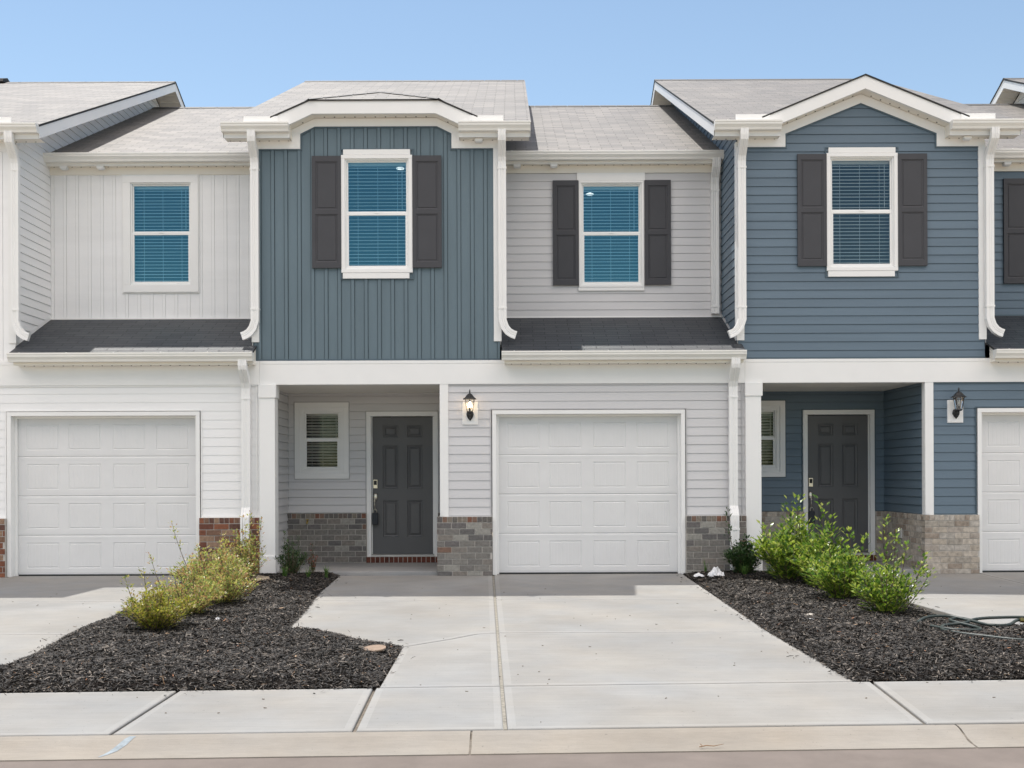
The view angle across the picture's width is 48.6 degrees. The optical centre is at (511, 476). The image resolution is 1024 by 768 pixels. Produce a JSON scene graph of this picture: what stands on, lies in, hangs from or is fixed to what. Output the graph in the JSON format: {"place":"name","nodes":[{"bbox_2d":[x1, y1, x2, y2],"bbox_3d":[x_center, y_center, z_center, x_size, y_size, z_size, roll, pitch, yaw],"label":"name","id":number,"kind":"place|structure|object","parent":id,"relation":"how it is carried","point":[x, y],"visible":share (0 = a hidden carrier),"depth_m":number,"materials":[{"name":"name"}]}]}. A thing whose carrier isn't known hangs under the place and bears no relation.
{"place":"outdoors","nodes":[
{"label":"outdoors","id":0,"kind":"place"},
{"bbox_2d":[0,576,182,663],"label":"driveway","id":1,"kind":"structure","parent":0,"point":[63,603],"depth_m":12.08,"materials":[{"name":"concrete"}]},
{"bbox_2d":[0,680,1023,736],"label":"sidewalk","id":2,"kind":"structure","parent":0,"point":[472,709],"depth_m":6.97,"materials":[{"name":"concrete"}]},
{"bbox_2d":[20,586,1000,712],"bbox_3d":[0.457,1.371,10.017,11.787,0.111,6.862,0,0,0],"label":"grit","id":3,"kind":"object","parent":2,"relation":"on","point":[517,674],"visible":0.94,"depth_m":8.26,"materials":[{"name":"grey stone"}]},
{"bbox_2d":[0,748,1023,767],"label":"road","id":4,"kind":"structure","parent":0,"point":[965,758],"depth_m":6.00,"materials":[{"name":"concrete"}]},
{"bbox_2d":[0,724,1023,761],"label":"curb","id":5,"kind":"structure","parent":4,"relation":"on","point":[404,743],"depth_m":6.28,"materials":[{"name":"grey concrete"}]},
{"bbox_2d":[99,736,135,756],"bbox_3d":[-2.155,1.474,6.192,0.045,0.054,0.277,0,0,20],"label":"paint mark","id":6,"kind":"object","parent":5,"relation":"on","point":[124,742],"visible":1,"depth_m":6.22,"materials":[{"name":"white paint"}]},
{"bbox_2d":[0,0,1023,106],"label":"sky","id":7,"kind":"structure","parent":0,"point":[217,53],"materials":[{"name":"blue"}]},
{"bbox_2d":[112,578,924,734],"bbox_3d":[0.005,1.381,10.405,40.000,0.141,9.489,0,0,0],"label":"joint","id":8,"kind":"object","parent":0,"point":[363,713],"visible":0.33,"depth_m":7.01,"materials":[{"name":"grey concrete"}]},
{"bbox_2d":[0,571,415,695],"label":"mulch","id":9,"kind":"object","parent":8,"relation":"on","point":[291,599],"visible":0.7,"depth_m":8.71,"materials":[{"name":"black wood"}]},
{"bbox_2d":[116,567,195,630],"bbox_3d":[-3.108,1.086,9.966,0.672,0.597,0.690,0,0,0],"label":"shrub","id":10,"kind":"object","parent":9,"relation":"on","point":[156,615],"visible":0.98,"depth_m":9.86,"materials":[{"name":"green plant"}]},
{"bbox_2d":[146,552,228,613],"bbox_3d":[-3.131,1.045,10.854,0.818,0.650,0.806,0,0,0],"label":"shrub","id":11,"kind":"object","parent":9,"relation":"on","point":[201,603],"visible":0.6,"depth_m":10.82,"materials":[{"name":"green plant"}]},
{"bbox_2d":[166,520,257,587],"bbox_3d":[-3.334,0.914,12.625,1.012,0.858,0.963,0,0,0],"label":"shrub","id":12,"kind":"object","parent":9,"relation":"on","point":[221,555],"visible":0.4,"depth_m":12.60,"materials":[{"name":"green plant"}]},
{"bbox_2d":[189,542,260,603],"bbox_3d":[-2.985,1.015,11.644,0.751,0.682,0.713,0,0,0],"label":"shrub","id":13,"kind":"object","parent":9,"relation":"on","point":[233,585],"visible":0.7,"depth_m":11.67,"materials":[{"name":"green plant"}]},
{"bbox_2d":[214,510,266,579],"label":"shrub","id":14,"kind":"object","parent":9,"relation":"on","point":[245,549],"visible":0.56,"depth_m":13.77,"materials":[{"name":"green plant"}]},
{"bbox_2d":[247,575,272,580],"bbox_3d":[-3.119,1.233,13.850,0.415,0.078,0.224,0,0,0],"label":"rock","id":15,"kind":"object","parent":9,"relation":"on","point":[256,577],"visible":0.66,"depth_m":13.81,"materials":[{"name":"beige stone"}]},
{"bbox_2d":[280,566,289,575],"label":"grass clump","id":16,"kind":"object","parent":9,"relation":"on","point":[284,571],"visible":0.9,"depth_m":14.28,"materials":[{"name":"green plant"}]},
{"bbox_2d":[274,531,309,574],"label":"shrub","id":17,"kind":"object","parent":9,"relation":"on","point":[294,564],"visible":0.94,"depth_m":14.56,"materials":[{"name":"green plant"}]},
{"bbox_2d":[304,567,311,577],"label":"grass clump","id":18,"kind":"object","parent":9,"relation":"on","point":[308,574],"visible":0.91,"depth_m":14.20,"materials":[{"name":"green plant"}]},
{"bbox_2d":[305,543,317,572],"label":"shrub","id":19,"kind":"object","parent":9,"relation":"on","point":[312,564],"visible":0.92,"depth_m":14.67,"materials":[{"name":"green plant"}]},
{"bbox_2d":[320,566,333,576],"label":"grass clump","id":20,"kind":"object","parent":9,"relation":"on","point":[326,572],"visible":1,"depth_m":14.37,"materials":[{"name":"green plant"}]},
{"bbox_2d":[363,645,385,651],"bbox_3d":[-1.065,1.330,8.780,0.180,0.017,0.180,-3,7,0],"label":"valve cover","id":21,"kind":"object","parent":9,"relation":"on","point":[376,648],"visible":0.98,"depth_m":8.76,"materials":[{"name":"beige plastic"}]},
{"bbox_2d":[492,575,506,729],"bbox_3d":[-0.144,1.375,10.727,0.022,0.139,8.548,0,0,-1],"label":"joint filler","id":22,"kind":"object","parent":8,"relation":"on","point":[501,684],"visible":1,"depth_m":8.40,"materials":[{"name":"grey concrete"}]},
{"bbox_2d":[676,569,1023,683],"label":"mulch","id":23,"kind":"object","parent":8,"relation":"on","point":[888,634],"visible":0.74,"depth_m":9.53,"materials":[{"name":"black wood"}]},
{"bbox_2d":[707,566,724,576],"bbox_3d":[2.532,1.176,14.070,0.210,0.139,0.161,0,0,0],"label":"rock","id":24,"kind":"object","parent":23,"relation":"on","point":[716,571],"visible":0.96,"depth_m":14.04,"materials":[{"name":"white stone"}]},
{"bbox_2d":[721,507,765,573],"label":"shrub","id":25,"kind":"object","parent":23,"relation":"on","point":[739,555],"visible":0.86,"depth_m":14.43,"materials":[{"name":"green plant"}]},
{"bbox_2d":[738,564,755,575],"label":"grass clump","id":26,"kind":"object","parent":23,"relation":"on","point":[744,569],"visible":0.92,"depth_m":14.27,"materials":[{"name":"green plant"}]},
{"bbox_2d":[749,493,823,579],"bbox_3d":[3.336,0.741,13.632,0.951,1.118,0.954,0,0,23],"label":"shrub","id":27,"kind":"object","parent":23,"relation":"on","point":[783,547],"visible":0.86,"depth_m":13.56,"materials":[{"name":"green plant"}]},
{"bbox_2d":[785,494,861,584],"bbox_3d":[3.581,0.747,13.017,0.853,1.124,0.849,0,0,-29],"label":"shrub","id":28,"kind":"object","parent":23,"relation":"on","point":[814,552],"visible":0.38,"depth_m":12.96,"materials":[{"name":"green plant"}]},
{"bbox_2d":[800,521,873,598],"bbox_3d":[3.424,0.895,11.899,0.770,0.865,0.791,0,0,0],"label":"shrub","id":29,"kind":"object","parent":23,"relation":"on","point":[837,580],"visible":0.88,"depth_m":11.82,"materials":[{"name":"green plant"}]},
{"bbox_2d":[847,514,936,613],"bbox_3d":[3.597,0.847,10.816,0.718,0.994,0.750,0,0,-41],"label":"shrub","id":30,"kind":"object","parent":23,"relation":"on","point":[886,597],"visible":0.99,"depth_m":10.77,"materials":[{"name":"green plant"}]},
{"bbox_2d":[916,614,1023,639],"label":"garden hose","id":31,"kind":"object","parent":23,"relation":"on","point":[966,621],"visible":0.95,"depth_m":9.86,"materials":[{"name":"rubber"}]},
{"bbox_2d":[379,532,764,687],"bbox_3d":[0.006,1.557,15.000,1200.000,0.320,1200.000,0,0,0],"label":"ground","id":32,"kind":"structure","parent":0,"point":[492,574],"depth_m":16.09,"materials":[{"name":"grey concrete"}]},
{"bbox_2d":[0,78,259,577],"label":"townhouse","id":33,"kind":"structure","parent":32,"relation":"on","point":[129,398],"depth_m":15.13,"materials":[{"name":"white plastic"}]},
{"bbox_2d":[6,411,200,576],"bbox_3d":[-5.399,0.232,15.066,2.550,2.183,0.207,0,0,0],"label":"garage door","id":34,"kind":"structure","parent":33,"relation":"in","point":[89,493],"depth_m":15.13,"materials":[{"name":"metal"}]},
{"bbox_2d":[122,174,199,293],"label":"window","id":35,"kind":"structure","parent":33,"relation":"in","point":[161,213],"depth_m":16.24,"materials":[{"name":"blue glass"}]},
{"bbox_2d":[220,80,746,576],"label":"townhouse","id":36,"kind":"structure","parent":32,"relation":"on","point":[542,284],"depth_m":15.13,"materials":[{"name":"white plastic"}]},
{"bbox_2d":[294,401,356,505],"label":"window","id":37,"kind":"structure","parent":36,"relation":"in","point":[321,429],"depth_m":16.65,"materials":[{"name":"white plastic"}]},
{"bbox_2d":[340,149,413,279],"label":"window","id":38,"kind":"structure","parent":36,"relation":"in","point":[376,184],"depth_m":15.09,"materials":[{"name":"blue glass"}]},
{"bbox_2d":[366,411,437,562],"bbox_3d":[-1.611,0.175,16.666,1.050,2.266,0.187,0,0,0],"label":"front door","id":39,"kind":"structure","parent":36,"relation":"in","point":[402,447],"depth_m":16.70,"materials":[{"name":"metal"}]},
{"bbox_2d":[372,509,377,524],"bbox_3d":[-2.011,0.588,16.648,0.086,0.234,0.040,0,0,0],"label":"lockbox","id":40,"kind":"object","parent":39,"relation":"hanging from","point":[374,518],"visible":1,"depth_m":16.63,"materials":[{"name":"black metal"}]},
{"bbox_2d":[462,389,477,424],"bbox_3d":[-0.554,-0.918,14.881,0.208,0.459,0.246,0,0,0],"label":"wall lantern","id":41,"kind":"object","parent":36,"relation":"attached to","point":[469,413],"depth_m":14.97,"materials":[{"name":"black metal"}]},
{"bbox_2d":[492,409,685,574],"bbox_3d":[1.016,0.206,15.066,2.550,2.183,0.207,0,0,0],"label":"garage door","id":42,"kind":"structure","parent":36,"relation":"in","point":[574,491],"depth_m":15.13,"materials":[{"name":"metal"}]},
{"bbox_2d":[577,173,644,290],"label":"window","id":43,"kind":"structure","parent":36,"relation":"in","point":[611,206],"depth_m":16.24,"materials":[{"name":"blue glass"}]},
{"bbox_2d":[650,74,1023,573],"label":"townhouse","id":44,"kind":"structure","parent":32,"relation":"on","point":[872,265],"depth_m":14.99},
{"bbox_2d":[809,507,814,522],"bbox_3d":[4.404,0.562,16.648,0.086,0.234,0.040,0,0,0],"label":"lockbox","id":45,"kind":"object","parent":44,"relation":"hanging from","point":[812,515],"visible":0.95,"depth_m":16.63,"materials":[{"name":"black metal"}]},
{"bbox_2d":[803,410,875,560],"bbox_3d":[4.804,0.150,16.666,1.050,2.266,0.187,0,0,0],"label":"front door","id":46,"kind":"structure","parent":44,"relation":"in","point":[839,449],"depth_m":16.70,"materials":[{"name":"metal"}]},
{"bbox_2d":[825,147,898,277],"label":"window","id":47,"kind":"structure","parent":44,"relation":"in","point":[862,182],"depth_m":15.09,"materials":[{"name":"white plastic"}]},
{"bbox_2d":[898,528,901,537],"bbox_3d":[5.417,0.785,15.805,0.022,0.140,0.110,0,0,0],"label":"outlet cover","id":48,"kind":"object","parent":44,"relation":"attached to","point":[900,532],"visible":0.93,"depth_m":15.76,"materials":[{"name":"grey plastic"}]},
{"bbox_2d":[947,387,966,422],"bbox_3d":[5.861,-0.944,14.881,0.208,0.459,0.246,0,0,0],"label":"wall lantern","id":49,"kind":"object","parent":44,"relation":"attached to","point":[954,410],"depth_m":14.97,"materials":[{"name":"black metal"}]},
{"bbox_2d":[976,408,1023,572],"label":"garage door","id":50,"kind":"structure","parent":44,"relation":"in","point":[999,431],"depth_m":15.13,"materials":[{"name":"metal"}]},
{"bbox_2d":[985,78,1023,357],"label":"townhouse","id":51,"kind":"structure","parent":32,"relation":"on","point":[1010,91],"depth_m":20.94,"materials":[{"name":"white plastic"}]},
{"bbox_2d":[292,574,856,687],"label":"driveway","id":52,"kind":"structure","parent":0,"point":[659,636],"depth_m":10.08,"materials":[{"name":"concrete"}]},
{"bbox_2d":[865,572,1023,624],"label":"driveway","id":53,"kind":"structure","parent":0,"point":[983,594],"depth_m":12.63,"materials":[{"name":"concrete"}]}
]}

